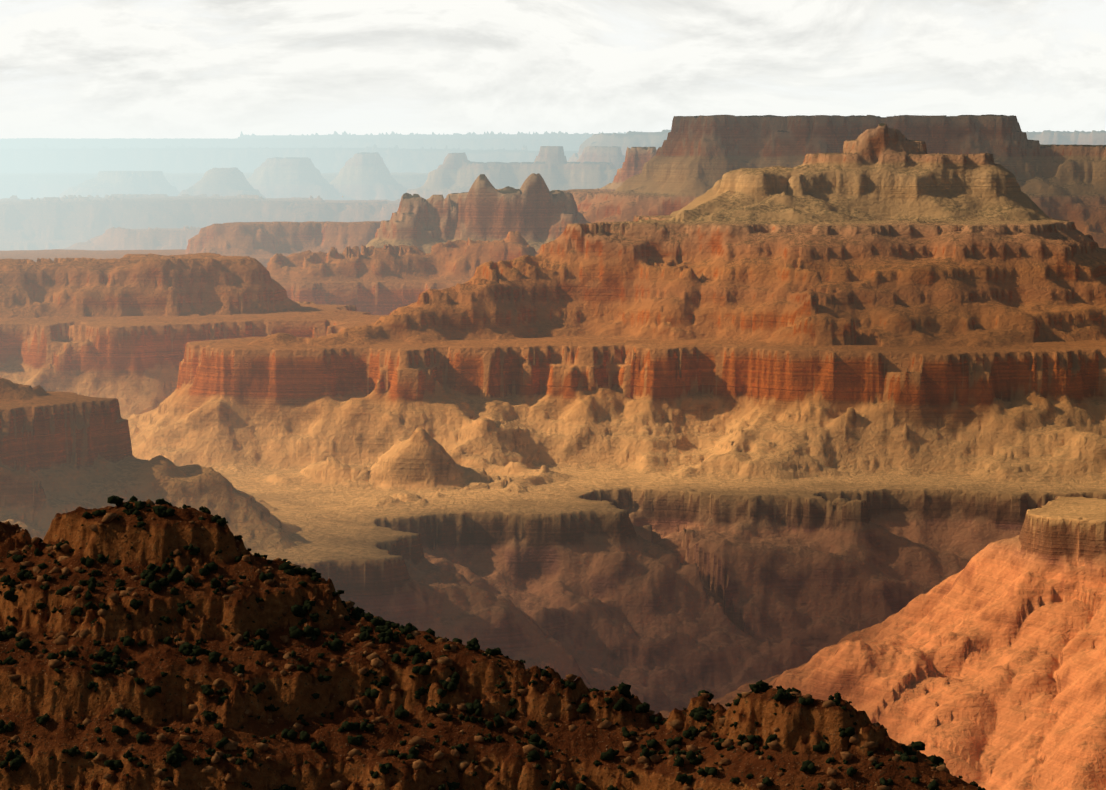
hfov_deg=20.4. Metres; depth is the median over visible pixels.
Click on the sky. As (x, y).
(76, 69)
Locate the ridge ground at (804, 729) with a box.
[0,501,976,789]
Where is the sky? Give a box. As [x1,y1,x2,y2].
[0,0,1105,138]
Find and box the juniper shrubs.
[0,495,985,789]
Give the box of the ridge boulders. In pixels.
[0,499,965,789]
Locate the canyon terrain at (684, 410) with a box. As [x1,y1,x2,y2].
[0,114,1105,789]

